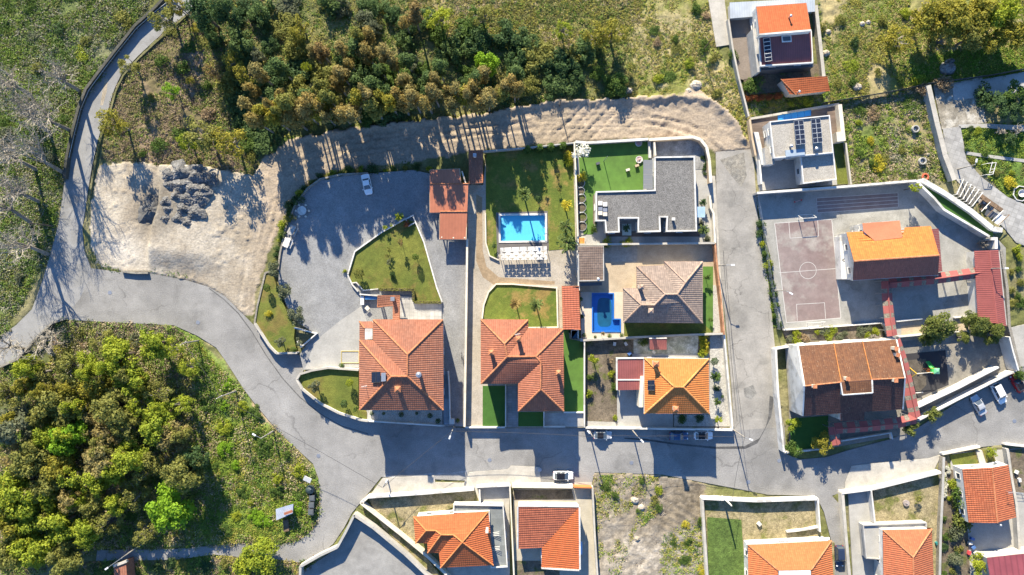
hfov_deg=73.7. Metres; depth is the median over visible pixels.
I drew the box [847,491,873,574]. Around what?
villa drive
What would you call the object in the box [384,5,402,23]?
broom shrub
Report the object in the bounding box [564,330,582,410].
side turf
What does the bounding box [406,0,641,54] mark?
dry field grass
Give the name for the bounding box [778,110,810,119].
covered pool
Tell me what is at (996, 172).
bush
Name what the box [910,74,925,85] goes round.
bush
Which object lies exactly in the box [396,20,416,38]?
broom shrub
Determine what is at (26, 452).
broadleaf tree
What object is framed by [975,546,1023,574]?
maroon barn
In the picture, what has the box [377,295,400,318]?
barbecue shelter
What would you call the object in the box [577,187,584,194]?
ring planter
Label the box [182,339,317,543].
slope bramble
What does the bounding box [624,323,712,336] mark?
back lawn
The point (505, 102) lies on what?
broom shrub
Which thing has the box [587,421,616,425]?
garden paving
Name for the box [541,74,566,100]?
broom shrub
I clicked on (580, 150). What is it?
sapling
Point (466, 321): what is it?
garden wall
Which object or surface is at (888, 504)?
yard
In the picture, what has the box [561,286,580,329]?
covered passage
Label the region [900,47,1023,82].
lush field grass
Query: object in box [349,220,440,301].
garden lawn
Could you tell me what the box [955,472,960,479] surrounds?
window
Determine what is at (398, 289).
clipped hedge
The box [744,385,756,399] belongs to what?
tar patch
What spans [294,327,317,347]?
planter wall
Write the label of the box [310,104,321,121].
eucalyptus tree
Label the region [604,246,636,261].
grey carport slab
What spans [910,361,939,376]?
play set
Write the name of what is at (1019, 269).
bush
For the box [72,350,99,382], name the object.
young tree
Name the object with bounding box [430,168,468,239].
open garage
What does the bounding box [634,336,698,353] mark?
back slab
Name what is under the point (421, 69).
broom shrub
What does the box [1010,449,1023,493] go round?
ploughed plot
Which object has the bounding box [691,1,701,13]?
bush
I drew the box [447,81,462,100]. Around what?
eucalyptus tree
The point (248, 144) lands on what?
broom shrub
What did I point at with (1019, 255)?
bush
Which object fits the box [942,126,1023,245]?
paved lane
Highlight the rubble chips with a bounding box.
[608,479,699,570]
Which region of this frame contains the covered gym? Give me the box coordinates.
[966,250,1006,325]
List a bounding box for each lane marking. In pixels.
[817,200,892,205]
[818,196,897,201]
[819,207,893,212]
[823,193,890,197]
[823,203,897,208]
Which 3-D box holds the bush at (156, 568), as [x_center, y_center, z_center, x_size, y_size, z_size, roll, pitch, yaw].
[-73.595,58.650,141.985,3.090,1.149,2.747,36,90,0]
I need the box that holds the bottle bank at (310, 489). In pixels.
[306,485,314,493]
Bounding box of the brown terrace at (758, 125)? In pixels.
[751,107,836,148]
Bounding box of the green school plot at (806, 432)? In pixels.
[790,416,827,449]
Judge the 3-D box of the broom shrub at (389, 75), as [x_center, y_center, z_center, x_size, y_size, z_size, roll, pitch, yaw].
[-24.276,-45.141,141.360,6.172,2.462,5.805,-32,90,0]
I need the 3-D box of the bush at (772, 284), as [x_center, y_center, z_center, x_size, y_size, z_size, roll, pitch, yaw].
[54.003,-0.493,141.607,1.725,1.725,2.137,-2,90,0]
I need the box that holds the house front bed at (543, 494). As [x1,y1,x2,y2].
[514,489,573,499]
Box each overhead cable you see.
[220,397,380,486]
[386,431,451,484]
[463,431,592,436]
[726,271,744,435]
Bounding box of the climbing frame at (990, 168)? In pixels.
[981,162,996,175]
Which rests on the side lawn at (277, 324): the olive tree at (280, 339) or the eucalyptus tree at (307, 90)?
the olive tree at (280, 339)
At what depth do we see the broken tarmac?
142.19 m
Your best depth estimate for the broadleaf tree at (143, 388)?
136.62 m
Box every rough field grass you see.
[626,0,749,138]
[824,0,1023,103]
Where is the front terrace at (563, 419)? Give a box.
[545,413,582,425]
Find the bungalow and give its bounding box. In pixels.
[623,261,702,322]
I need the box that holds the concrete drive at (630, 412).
[617,390,672,426]
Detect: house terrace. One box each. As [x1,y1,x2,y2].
[606,231,699,236]
[730,19,762,80]
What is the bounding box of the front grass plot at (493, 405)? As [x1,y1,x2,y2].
[483,386,504,425]
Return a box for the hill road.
[0,0,191,364]
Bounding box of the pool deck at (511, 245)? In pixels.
[496,211,548,252]
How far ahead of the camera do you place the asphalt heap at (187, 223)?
140.80 m
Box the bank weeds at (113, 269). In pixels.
[88,250,119,273]
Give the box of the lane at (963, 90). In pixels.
[953,72,1023,99]
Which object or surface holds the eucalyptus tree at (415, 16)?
on the ground at (228, 244)
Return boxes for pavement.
[371,466,591,493]
[711,176,733,425]
[845,455,940,488]
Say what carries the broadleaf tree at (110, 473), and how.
on the ground at (228, 244)
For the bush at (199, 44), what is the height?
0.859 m
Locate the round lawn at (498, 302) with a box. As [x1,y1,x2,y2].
[483,285,556,326]
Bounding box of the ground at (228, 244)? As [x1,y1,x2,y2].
[0,0,1023,574]
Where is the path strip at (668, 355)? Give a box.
[632,354,708,357]
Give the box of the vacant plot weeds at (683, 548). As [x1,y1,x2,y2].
[658,512,706,574]
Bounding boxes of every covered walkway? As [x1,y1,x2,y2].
[822,423,840,445]
[827,413,916,433]
[875,280,896,336]
[887,268,981,287]
[892,337,920,417]
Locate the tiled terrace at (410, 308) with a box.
[400,296,441,318]
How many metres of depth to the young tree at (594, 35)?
137.37 m
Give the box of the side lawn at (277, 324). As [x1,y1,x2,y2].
[256,273,297,351]
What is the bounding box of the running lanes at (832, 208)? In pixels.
[816,193,898,212]
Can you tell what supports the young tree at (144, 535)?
on the ground at (228, 244)
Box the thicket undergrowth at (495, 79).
[199,0,637,174]
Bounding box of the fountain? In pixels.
[1013,186,1023,200]
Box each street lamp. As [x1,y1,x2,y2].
[105,544,141,569]
[957,159,977,169]
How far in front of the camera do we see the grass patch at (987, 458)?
142.00 m
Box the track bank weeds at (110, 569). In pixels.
[61,535,315,574]
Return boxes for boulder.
[626,87,632,93]
[631,497,638,503]
[638,504,644,510]
[690,80,701,89]
[823,50,829,56]
[853,82,861,90]
[940,62,955,74]
[945,58,954,62]
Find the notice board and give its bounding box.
[303,476,311,482]
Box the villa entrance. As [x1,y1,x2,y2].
[447,486,509,574]
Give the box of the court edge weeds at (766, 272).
[761,236,778,327]
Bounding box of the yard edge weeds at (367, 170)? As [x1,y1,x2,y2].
[276,161,421,261]
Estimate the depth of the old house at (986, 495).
138.23 m
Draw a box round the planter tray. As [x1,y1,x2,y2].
[622,224,630,234]
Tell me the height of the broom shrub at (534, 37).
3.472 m
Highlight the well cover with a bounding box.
[903,500,909,505]
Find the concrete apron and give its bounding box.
[305,307,366,368]
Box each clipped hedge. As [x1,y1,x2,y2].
[379,287,412,290]
[412,291,414,300]
[414,300,440,303]
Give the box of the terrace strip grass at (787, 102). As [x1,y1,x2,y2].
[748,82,846,116]
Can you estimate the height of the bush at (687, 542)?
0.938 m
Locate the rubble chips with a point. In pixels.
(652, 522)
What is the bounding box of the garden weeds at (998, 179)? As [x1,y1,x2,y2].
[962,122,1023,201]
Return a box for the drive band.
[476,195,554,284]
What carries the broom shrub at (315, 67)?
on the ground at (228, 244)
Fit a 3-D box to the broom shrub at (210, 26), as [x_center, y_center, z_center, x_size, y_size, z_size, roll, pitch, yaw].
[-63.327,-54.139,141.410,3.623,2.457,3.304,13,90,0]
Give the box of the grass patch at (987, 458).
[982,449,995,462]
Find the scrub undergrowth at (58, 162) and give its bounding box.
[0,0,147,338]
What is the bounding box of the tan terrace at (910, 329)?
[901,321,968,340]
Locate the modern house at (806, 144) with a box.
[753,115,845,185]
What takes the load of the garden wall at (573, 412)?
on the long driveway
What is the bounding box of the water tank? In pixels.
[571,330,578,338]
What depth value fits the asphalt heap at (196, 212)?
140.85 m
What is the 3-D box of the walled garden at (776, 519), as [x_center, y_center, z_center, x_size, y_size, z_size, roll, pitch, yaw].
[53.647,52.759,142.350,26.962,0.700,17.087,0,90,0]
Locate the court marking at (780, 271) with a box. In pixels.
[774,219,840,322]
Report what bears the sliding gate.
attached to the garden wall at (594, 531)
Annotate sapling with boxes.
[296,337,301,345]
[572,143,590,157]
[904,183,922,191]
[914,496,922,503]
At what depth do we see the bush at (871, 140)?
141.90 m
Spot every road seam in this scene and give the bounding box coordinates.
[209,288,367,433]
[384,470,466,477]
[723,251,736,417]
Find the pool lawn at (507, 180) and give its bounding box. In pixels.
[486,145,574,257]
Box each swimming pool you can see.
[498,213,546,242]
[592,293,620,331]
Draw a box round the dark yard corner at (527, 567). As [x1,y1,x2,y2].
[515,561,559,574]
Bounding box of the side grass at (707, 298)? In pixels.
[703,266,712,331]
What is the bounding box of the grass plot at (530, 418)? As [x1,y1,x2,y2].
[518,412,542,425]
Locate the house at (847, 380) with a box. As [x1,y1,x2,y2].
[785,337,905,420]
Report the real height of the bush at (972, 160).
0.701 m
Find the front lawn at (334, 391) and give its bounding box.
[299,369,366,418]
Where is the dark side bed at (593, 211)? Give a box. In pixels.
[593,195,596,223]
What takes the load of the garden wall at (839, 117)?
on the modern house lot at (777, 175)
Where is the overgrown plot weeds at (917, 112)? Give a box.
[842,88,954,184]
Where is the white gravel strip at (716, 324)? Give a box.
[713,285,721,332]
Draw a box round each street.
[66,268,1023,574]
[716,149,783,430]
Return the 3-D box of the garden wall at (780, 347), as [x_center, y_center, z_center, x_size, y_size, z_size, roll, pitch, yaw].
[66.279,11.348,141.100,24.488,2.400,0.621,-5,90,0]
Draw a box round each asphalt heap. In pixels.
[137,194,158,223]
[159,166,173,181]
[160,180,173,191]
[160,196,171,204]
[160,215,170,222]
[162,205,172,213]
[171,159,190,179]
[171,190,180,199]
[171,212,185,224]
[172,177,194,193]
[176,202,189,214]
[177,192,194,205]
[182,219,191,227]
[186,183,199,194]
[187,164,207,183]
[187,204,206,220]
[191,190,212,207]
[198,183,211,191]
[202,172,217,185]
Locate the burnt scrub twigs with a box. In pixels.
[49,320,176,347]
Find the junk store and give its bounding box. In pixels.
[976,194,1009,225]
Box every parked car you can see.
[361,173,372,194]
[553,470,572,480]
[593,430,611,439]
[669,431,687,441]
[694,431,712,440]
[834,545,845,566]
[969,394,986,415]
[989,382,1007,403]
[1008,373,1023,393]
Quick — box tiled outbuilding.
[577,246,603,285]
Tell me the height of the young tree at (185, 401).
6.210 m
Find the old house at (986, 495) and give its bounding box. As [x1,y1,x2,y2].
[952,461,1015,526]
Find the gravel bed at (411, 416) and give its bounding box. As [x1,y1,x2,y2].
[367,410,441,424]
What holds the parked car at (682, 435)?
on the street at (376, 452)
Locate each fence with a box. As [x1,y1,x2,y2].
[756,196,779,326]
[822,83,927,103]
[918,379,1002,422]
[926,68,1023,84]
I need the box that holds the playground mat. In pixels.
[906,350,948,397]
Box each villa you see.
[359,319,444,410]
[413,501,507,567]
[480,319,563,411]
[517,502,581,570]
[643,357,709,413]
[744,536,832,574]
[858,520,933,574]
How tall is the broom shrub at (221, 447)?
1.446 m
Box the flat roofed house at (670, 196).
[594,156,696,233]
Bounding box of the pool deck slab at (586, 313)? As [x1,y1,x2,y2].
[581,292,623,338]
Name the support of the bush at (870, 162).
on the ground at (228, 244)
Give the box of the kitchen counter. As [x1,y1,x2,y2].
[361,296,376,304]
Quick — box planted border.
[941,458,969,574]
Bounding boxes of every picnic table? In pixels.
[282,237,292,248]
[287,225,298,236]
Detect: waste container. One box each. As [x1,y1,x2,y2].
[308,508,314,514]
[309,494,315,500]
[309,501,314,507]
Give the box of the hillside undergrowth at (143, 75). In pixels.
[101,0,272,174]
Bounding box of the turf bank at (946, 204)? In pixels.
[923,185,992,236]
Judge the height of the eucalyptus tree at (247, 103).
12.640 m
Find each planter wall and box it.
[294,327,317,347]
[406,215,415,225]
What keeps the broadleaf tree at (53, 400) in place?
on the ground at (228, 244)
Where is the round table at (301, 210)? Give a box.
[297,206,305,214]
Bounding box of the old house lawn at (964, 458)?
[949,451,978,464]
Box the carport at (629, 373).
[616,357,643,406]
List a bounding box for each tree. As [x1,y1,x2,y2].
[0,63,33,98]
[0,87,51,133]
[0,127,37,171]
[0,168,40,209]
[0,169,32,224]
[0,224,49,265]
[0,328,28,363]
[0,379,24,408]
[0,402,31,444]
[0,411,16,425]
[0,441,23,475]
[0,467,36,510]
[0,504,11,525]
[0,504,19,541]
[0,533,25,574]
[1,120,62,173]
[4,499,43,536]
[6,440,54,479]
[6,531,53,568]
[9,81,70,136]
[9,379,47,411]
[10,353,49,378]
[10,376,35,396]
[10,532,43,554]
[14,505,35,521]
[18,325,67,359]
[18,486,58,514]
[21,440,45,455]
[21,547,51,569]
[22,51,81,95]
[24,409,51,426]
[25,358,55,388]
[26,467,63,503]
[27,382,58,401]
[28,390,80,427]
[31,423,55,448]
[32,510,57,527]
[35,509,75,546]
[39,454,78,485]
[45,537,85,574]
[46,428,76,456]
[51,423,75,442]
[52,349,85,387]
[55,467,91,492]
[56,379,79,396]
[57,489,89,513]
[58,399,85,414]
[61,418,88,444]
[63,490,88,510]
[70,519,103,550]
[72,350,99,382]
[73,381,100,417]
[74,518,105,542]
[75,363,102,381]
[77,492,105,518]
[79,410,105,441]
[80,367,112,396]
[80,462,126,498]
[82,443,124,478]
[87,433,115,457]
[87,508,125,538]
[88,329,114,354]
[88,384,139,430]
[91,423,122,445]
[94,108,130,137]
[95,361,122,376]
[99,335,140,380]
[99,458,123,479]
[103,493,128,516]
[109,437,149,476]
[110,414,140,441]
[113,362,142,384]
[115,362,149,397]
[117,479,151,512]
[118,54,140,75]
[125,394,155,418]
[127,374,153,395]
[129,519,157,547]
[131,452,162,484]
[138,410,174,446]
[139,329,166,360]
[141,377,174,404]
[144,480,196,533]
[147,5,179,31]
[148,402,168,418]
[157,419,193,452]
[159,335,184,359]
[159,448,206,495]
[161,81,180,100]
[164,0,185,16]
[164,393,195,418]
[169,426,194,443]
[175,133,197,154]
[175,358,199,376]
[182,0,226,33]
[182,115,221,154]
[183,444,209,470]
[201,63,221,80]
[208,126,245,159]
[210,0,243,28]
[220,48,244,70]
[232,63,253,83]
[237,95,259,112]
[239,535,279,574]
[241,81,263,99]
[243,111,274,132]
[247,61,273,85]
[251,104,280,125]
[262,97,273,110]
[262,112,290,130]
[263,284,270,291]
[267,56,292,80]
[268,261,279,276]
[269,106,282,117]
[274,87,286,97]
[274,92,296,112]
[274,336,285,347]
[277,283,290,298]
[278,109,307,130]
[286,306,304,325]
[287,13,309,39]
[293,103,318,124]
[296,87,314,100]
[296,92,324,118]
[301,62,311,70]
[306,43,322,65]
[307,380,319,392]
[310,76,330,93]
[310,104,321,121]
[311,41,330,63]
[316,86,335,107]
[316,95,332,111]
[318,109,335,125]
[322,63,334,84]
[328,75,346,95]
[328,92,342,105]
[330,102,350,124]
[332,64,351,85]
[334,40,348,57]
[340,400,347,407]
[342,56,355,70]
[344,102,362,123]
[345,36,360,59]
[345,379,352,386]
[349,72,364,89]
[350,26,365,41]
[350,87,366,105]
[353,268,363,278]
[354,41,377,65]
[357,82,372,93]
[359,86,377,109]
[361,96,386,121]
[362,25,375,46]
[363,75,383,92]
[372,63,387,79]
[373,87,384,102]
[374,42,394,65]
[381,93,397,115]
[382,83,393,96]
[385,55,399,73]
[390,86,403,95]
[394,72,411,87]
[394,92,410,115]
[395,212,403,220]
[397,52,416,72]
[398,15,410,33]
[399,81,415,93]
[404,0,423,32]
[404,89,420,113]
[417,70,432,87]
[417,93,434,113]
[420,85,434,107]
[423,6,454,28]
[425,82,443,107]
[427,71,441,88]
[431,58,448,81]
[441,83,451,100]
[442,95,460,115]
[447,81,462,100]
[452,84,468,107]
[461,78,479,96]
[462,88,473,109]
[466,69,481,87]
[467,89,486,113]
[468,4,492,26]
[474,51,500,77]
[477,64,491,84]
[478,86,496,111]
[488,89,498,106]
[494,86,509,103]
[495,79,510,91]
[503,73,522,94]
[506,64,525,80]
[509,82,520,102]
[510,297,521,308]
[515,80,525,99]
[517,187,530,200]
[523,145,532,154]
[529,297,543,311]
[535,143,543,153]
[546,142,554,152]
[553,20,572,39]
[556,232,576,253]
[557,141,567,150]
[558,219,573,233]
[581,20,607,48]
[588,354,598,363]
[597,18,629,45]
[623,224,629,231]
[698,224,709,233]
[699,199,706,206]
[710,357,718,364]
[710,372,721,381]
[713,398,720,405]
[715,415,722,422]
[784,440,803,456]
[785,417,801,432]
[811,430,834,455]
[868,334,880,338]
[878,21,917,53]
[902,422,919,437]
[910,0,950,40]
[918,334,935,346]
[919,310,959,343]
[923,406,943,423]
[927,27,952,54]
[936,0,975,38]
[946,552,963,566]
[954,19,984,52]
[956,330,969,343]
[960,310,991,336]
[967,0,998,32]
[968,552,986,574]
[973,80,995,109]
[977,239,988,247]
[978,322,1004,345]
[980,26,1007,54]
[983,0,1023,28]
[986,90,1012,120]
[987,447,997,457]
[993,19,1023,49]
[994,126,1005,133]
[1000,132,1016,145]
[1003,79,1023,105]
[1006,96,1023,121]
[1010,124,1023,137]
[1013,367,1023,380]
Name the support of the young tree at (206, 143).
on the ground at (228, 244)
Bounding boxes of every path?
[507,386,517,426]
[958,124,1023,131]
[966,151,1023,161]
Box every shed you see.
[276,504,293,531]
[469,150,482,183]
[648,338,666,349]
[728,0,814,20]
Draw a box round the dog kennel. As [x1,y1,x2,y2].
[579,237,584,243]
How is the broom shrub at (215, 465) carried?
on the ground at (228, 244)
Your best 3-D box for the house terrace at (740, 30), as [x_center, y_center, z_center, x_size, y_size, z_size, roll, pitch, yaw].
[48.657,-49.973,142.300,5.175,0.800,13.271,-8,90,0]
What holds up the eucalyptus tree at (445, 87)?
on the ground at (228, 244)
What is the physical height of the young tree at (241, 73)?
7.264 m
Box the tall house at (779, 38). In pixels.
[746,3,813,77]
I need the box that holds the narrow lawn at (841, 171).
[834,143,847,183]
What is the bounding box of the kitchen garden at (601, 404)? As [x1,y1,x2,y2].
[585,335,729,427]
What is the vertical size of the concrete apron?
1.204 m
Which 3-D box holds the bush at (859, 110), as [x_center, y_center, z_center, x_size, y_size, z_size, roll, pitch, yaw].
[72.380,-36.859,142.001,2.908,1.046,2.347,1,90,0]
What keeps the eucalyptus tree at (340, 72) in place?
on the ground at (228, 244)
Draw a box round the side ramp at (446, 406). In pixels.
[444,371,448,424]
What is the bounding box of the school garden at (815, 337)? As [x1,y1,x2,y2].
[782,324,882,343]
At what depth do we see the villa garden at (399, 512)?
141.90 m
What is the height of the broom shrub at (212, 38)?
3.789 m
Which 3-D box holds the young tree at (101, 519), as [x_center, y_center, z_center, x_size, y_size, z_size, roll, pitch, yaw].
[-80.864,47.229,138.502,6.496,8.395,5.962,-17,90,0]
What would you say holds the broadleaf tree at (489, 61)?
on the ground at (228, 244)
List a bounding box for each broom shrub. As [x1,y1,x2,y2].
[195,360,207,373]
[199,21,214,33]
[199,397,217,413]
[203,30,222,49]
[211,462,219,471]
[214,71,241,98]
[214,419,232,437]
[215,439,234,457]
[217,522,232,540]
[219,25,254,56]
[220,400,230,411]
[221,378,233,389]
[222,46,247,69]
[225,93,248,118]
[230,105,248,129]
[231,459,241,469]
[231,510,241,521]
[232,6,247,24]
[233,79,255,97]
[236,0,262,14]
[236,485,249,498]
[237,131,255,152]
[237,401,248,412]
[239,87,266,112]
[239,124,274,146]
[242,54,262,77]
[244,403,262,423]
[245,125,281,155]
[246,0,275,26]
[246,499,254,506]
[247,507,257,520]
[249,46,265,62]
[250,428,260,438]
[253,510,272,528]
[254,75,280,99]
[255,436,272,456]
[256,17,273,34]
[260,36,279,55]
[260,62,288,86]
[262,80,287,101]
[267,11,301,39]
[268,123,286,137]
[269,484,284,496]
[272,473,282,485]
[273,0,301,18]
[282,450,291,459]
[283,42,309,62]
[284,33,306,53]
[286,56,311,87]
[286,72,310,101]
[287,499,304,515]
[291,462,307,478]
[292,485,308,500]
[301,59,326,83]
[303,117,320,130]
[316,0,346,19]
[327,110,340,125]
[329,81,346,94]
[330,0,350,18]
[331,42,346,61]
[335,53,361,83]
[342,57,369,71]
[349,61,369,83]
[353,9,377,31]
[356,0,389,21]
[357,60,384,84]
[359,108,378,127]
[366,20,382,37]
[369,56,379,71]
[376,107,402,126]
[381,56,410,85]
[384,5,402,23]
[389,77,404,90]
[394,31,414,50]
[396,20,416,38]
[406,55,423,72]
[408,73,417,84]
[414,59,430,76]
[414,84,421,94]
[416,6,440,32]
[428,26,447,46]
[433,39,456,62]
[442,33,474,65]
[453,26,467,39]
[454,4,488,40]
[457,58,478,82]
[458,77,466,86]
[463,26,493,55]
[468,68,493,89]
[490,18,527,52]
[493,84,510,106]
[504,46,526,68]
[513,29,541,51]
[519,67,538,98]
[521,42,554,76]
[524,75,541,95]
[532,38,554,56]
[538,53,567,75]
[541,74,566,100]
[550,46,581,77]
[557,72,583,98]
[563,43,581,65]
[568,70,585,86]
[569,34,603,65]
[589,65,605,81]
[601,72,627,97]
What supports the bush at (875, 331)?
on the school garden at (815, 337)
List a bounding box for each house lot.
[513,488,595,574]
[576,140,711,243]
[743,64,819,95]
[751,106,843,190]
[950,448,1023,574]
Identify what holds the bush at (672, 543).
on the ground at (228, 244)
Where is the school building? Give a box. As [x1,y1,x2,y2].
[834,221,941,280]
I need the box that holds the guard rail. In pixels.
[68,0,170,157]
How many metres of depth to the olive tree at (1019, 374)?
140.05 m
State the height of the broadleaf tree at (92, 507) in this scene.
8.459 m
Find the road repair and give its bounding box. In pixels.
[100,79,107,104]
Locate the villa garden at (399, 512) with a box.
[369,489,478,574]
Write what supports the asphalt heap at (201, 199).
on the ground at (228, 244)
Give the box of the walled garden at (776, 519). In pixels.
[705,500,834,574]
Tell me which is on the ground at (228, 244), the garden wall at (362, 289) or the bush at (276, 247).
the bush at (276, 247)
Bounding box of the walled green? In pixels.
[707,517,743,574]
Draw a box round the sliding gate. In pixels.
[573,484,591,487]
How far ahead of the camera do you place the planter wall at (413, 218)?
140.90 m
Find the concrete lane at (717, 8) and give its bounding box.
[708,0,728,46]
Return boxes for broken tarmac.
[720,152,746,186]
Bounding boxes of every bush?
[0,18,12,34]
[0,116,9,129]
[0,126,15,143]
[7,166,15,177]
[13,272,22,283]
[20,0,37,12]
[26,29,45,42]
[31,62,42,74]
[31,338,42,351]
[46,151,57,163]
[53,20,64,34]
[56,326,72,345]
[59,113,69,125]
[69,326,86,338]
[75,44,88,62]
[78,341,86,349]
[79,36,91,45]
[99,521,114,536]
[113,10,131,30]
[114,330,125,339]
[129,332,141,347]
[139,148,145,156]
[140,473,151,486]
[147,93,153,101]
[149,137,168,152]
[149,562,164,574]
[154,54,169,65]
[162,26,179,36]
[165,558,176,569]
[171,126,185,142]
[175,59,191,73]
[176,557,187,568]
[180,40,197,52]
[185,76,194,83]
[191,23,198,32]
[194,35,208,50]
[199,80,212,90]
[200,106,215,120]
[200,561,212,574]
[219,558,227,569]
[232,551,252,574]
[246,151,256,163]
[273,245,279,251]
[276,220,287,231]
[278,231,285,239]
[282,214,296,224]
[283,200,293,210]
[291,194,305,204]
[294,189,303,196]
[299,185,307,191]
[315,172,322,177]
[328,170,337,175]
[344,165,354,172]
[358,165,363,172]
[367,163,379,174]
[413,162,421,170]
[561,200,572,211]
[563,150,572,160]
[564,158,572,166]
[573,171,587,181]
[585,389,592,398]
[590,223,597,232]
[601,483,610,490]
[602,236,611,247]
[611,382,615,390]
[612,491,619,499]
[620,236,632,247]
[638,338,647,346]
[649,25,659,35]
[650,495,658,505]
[652,74,663,83]
[653,37,661,46]
[654,485,662,495]
[654,504,662,512]
[661,71,676,83]
[669,537,676,546]
[670,41,681,54]
[671,35,678,42]
[678,414,686,423]
[678,555,691,565]
[681,520,690,528]
[683,538,692,545]
[684,56,694,68]
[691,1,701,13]
[694,414,704,422]
[697,38,709,53]
[697,517,701,526]
[697,564,704,574]
[701,11,710,19]
[704,235,710,241]
[708,52,718,63]
[711,88,722,96]
[727,50,738,59]
[742,81,753,89]
[744,75,764,94]
[755,220,766,229]
[756,229,764,237]
[761,250,770,258]
[763,260,773,269]
[768,291,777,297]
[769,280,775,289]
[786,334,795,343]
[792,330,801,335]
[792,336,801,343]
[800,333,809,342]
[803,96,812,107]
[819,326,829,336]
[820,22,825,33]
[824,329,833,341]
[829,325,837,333]
[833,14,846,26]
[833,78,842,88]
[835,332,846,340]
[842,59,858,73]
[848,75,856,86]
[850,36,859,46]
[853,105,866,114]
[855,329,865,337]
[856,148,863,157]
[856,325,864,333]
[863,325,872,332]
[866,104,879,121]
[867,136,874,145]
[868,159,877,167]
[871,327,879,334]
[872,153,886,171]
[873,146,882,154]
[874,67,882,77]
[876,153,890,168]
[878,16,887,26]
[898,77,904,85]
[899,144,906,154]
[900,8,910,20]
[902,94,917,112]
[908,171,917,179]
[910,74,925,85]
[912,146,924,154]
[913,48,925,63]
[914,83,926,96]
[932,73,955,92]
[942,532,949,540]
[942,543,948,551]
[945,526,963,541]
[947,479,956,489]
[949,567,956,574]
[950,486,964,508]
[950,512,973,532]
[953,545,963,552]
[968,156,975,166]
[973,126,981,134]
[981,148,989,157]
[991,168,1000,176]
[1004,175,1017,190]
[1009,287,1015,293]
[1010,298,1018,307]
[1012,244,1021,252]
[1014,266,1023,272]
[1014,291,1021,299]
[1016,252,1022,261]
[1016,278,1023,286]
[1016,297,1023,307]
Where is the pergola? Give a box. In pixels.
[500,246,547,260]
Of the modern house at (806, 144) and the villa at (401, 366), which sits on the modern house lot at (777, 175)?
the modern house at (806, 144)
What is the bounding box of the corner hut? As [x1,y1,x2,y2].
[113,556,135,574]
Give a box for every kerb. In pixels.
[88,14,188,197]
[975,450,985,463]
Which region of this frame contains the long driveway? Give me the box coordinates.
[466,158,583,427]
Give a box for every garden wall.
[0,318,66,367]
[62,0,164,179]
[121,270,149,273]
[254,270,277,323]
[254,323,299,353]
[278,172,367,268]
[296,366,368,421]
[299,511,355,574]
[347,218,405,274]
[347,275,358,291]
[352,282,377,290]
[354,511,431,574]
[360,494,450,574]
[367,486,474,498]
[368,420,444,426]
[415,222,442,301]
[448,371,450,423]
[464,239,468,426]
[465,426,504,427]
[472,488,480,503]
[476,483,508,487]
[481,283,558,327]
[483,142,573,153]
[485,213,498,260]
[505,384,505,426]
[509,484,514,574]
[512,482,572,487]
[543,411,564,427]
[563,411,583,412]
[573,142,578,245]
[575,138,648,144]
[576,250,579,289]
[578,242,714,245]
[580,332,722,341]
[580,338,584,427]
[585,426,732,430]
[591,485,597,574]
[647,135,711,183]
[648,142,650,157]
[652,142,655,156]
[699,496,708,574]
[700,495,817,501]
[707,195,715,242]
[711,243,724,334]
[722,335,732,429]
[726,19,749,117]
[746,119,756,156]
[749,103,838,119]
[752,180,915,195]
[756,160,761,184]
[771,348,784,451]
[772,337,894,348]
[782,322,889,336]
[783,448,818,453]
[785,525,817,532]
[812,5,825,75]
[815,499,820,531]
[835,104,844,131]
[838,469,941,493]
[838,491,850,574]
[841,431,892,441]
[843,143,851,184]
[867,490,875,522]
[895,318,922,321]
[896,331,959,336]
[909,180,989,237]
[917,369,1016,420]
[918,178,1002,232]
[918,365,998,407]
[922,85,956,181]
[936,456,944,574]
[939,445,979,454]
[983,237,997,248]
[999,250,1020,367]
[999,336,1018,370]
[1001,442,1023,446]
[1002,447,1020,548]
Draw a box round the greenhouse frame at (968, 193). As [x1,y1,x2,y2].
[955,179,982,206]
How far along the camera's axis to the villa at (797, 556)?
137.86 m
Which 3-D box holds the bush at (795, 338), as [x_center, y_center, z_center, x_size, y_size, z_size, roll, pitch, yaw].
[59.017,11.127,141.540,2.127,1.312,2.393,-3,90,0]
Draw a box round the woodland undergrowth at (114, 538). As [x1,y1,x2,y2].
[0,317,321,574]
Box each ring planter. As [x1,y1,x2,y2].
[577,178,584,186]
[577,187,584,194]
[577,194,585,202]
[578,203,585,211]
[578,212,586,221]
[578,221,586,230]
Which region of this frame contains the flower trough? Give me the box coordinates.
[636,156,642,162]
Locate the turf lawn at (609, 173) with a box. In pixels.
[578,141,649,233]
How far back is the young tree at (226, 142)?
136.34 m
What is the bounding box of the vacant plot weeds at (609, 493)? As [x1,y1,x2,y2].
[593,473,659,574]
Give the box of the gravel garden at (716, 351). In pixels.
[674,335,729,425]
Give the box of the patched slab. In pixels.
[908,359,925,394]
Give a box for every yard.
[278,170,467,425]
[304,518,423,574]
[580,245,720,340]
[655,141,703,168]
[757,183,1005,340]
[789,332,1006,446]
[873,474,938,574]
[1011,324,1023,366]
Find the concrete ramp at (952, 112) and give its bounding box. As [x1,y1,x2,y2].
[933,77,985,129]
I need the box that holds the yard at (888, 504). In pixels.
[873,474,938,574]
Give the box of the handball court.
[775,220,839,321]
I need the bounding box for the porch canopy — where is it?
[696,207,704,217]
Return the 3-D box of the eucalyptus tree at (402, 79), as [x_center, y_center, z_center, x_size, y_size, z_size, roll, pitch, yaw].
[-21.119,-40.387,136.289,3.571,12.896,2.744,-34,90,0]
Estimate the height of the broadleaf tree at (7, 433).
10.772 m
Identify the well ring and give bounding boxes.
[910,125,919,132]
[918,157,926,164]
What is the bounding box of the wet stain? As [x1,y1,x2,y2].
[624,396,772,448]

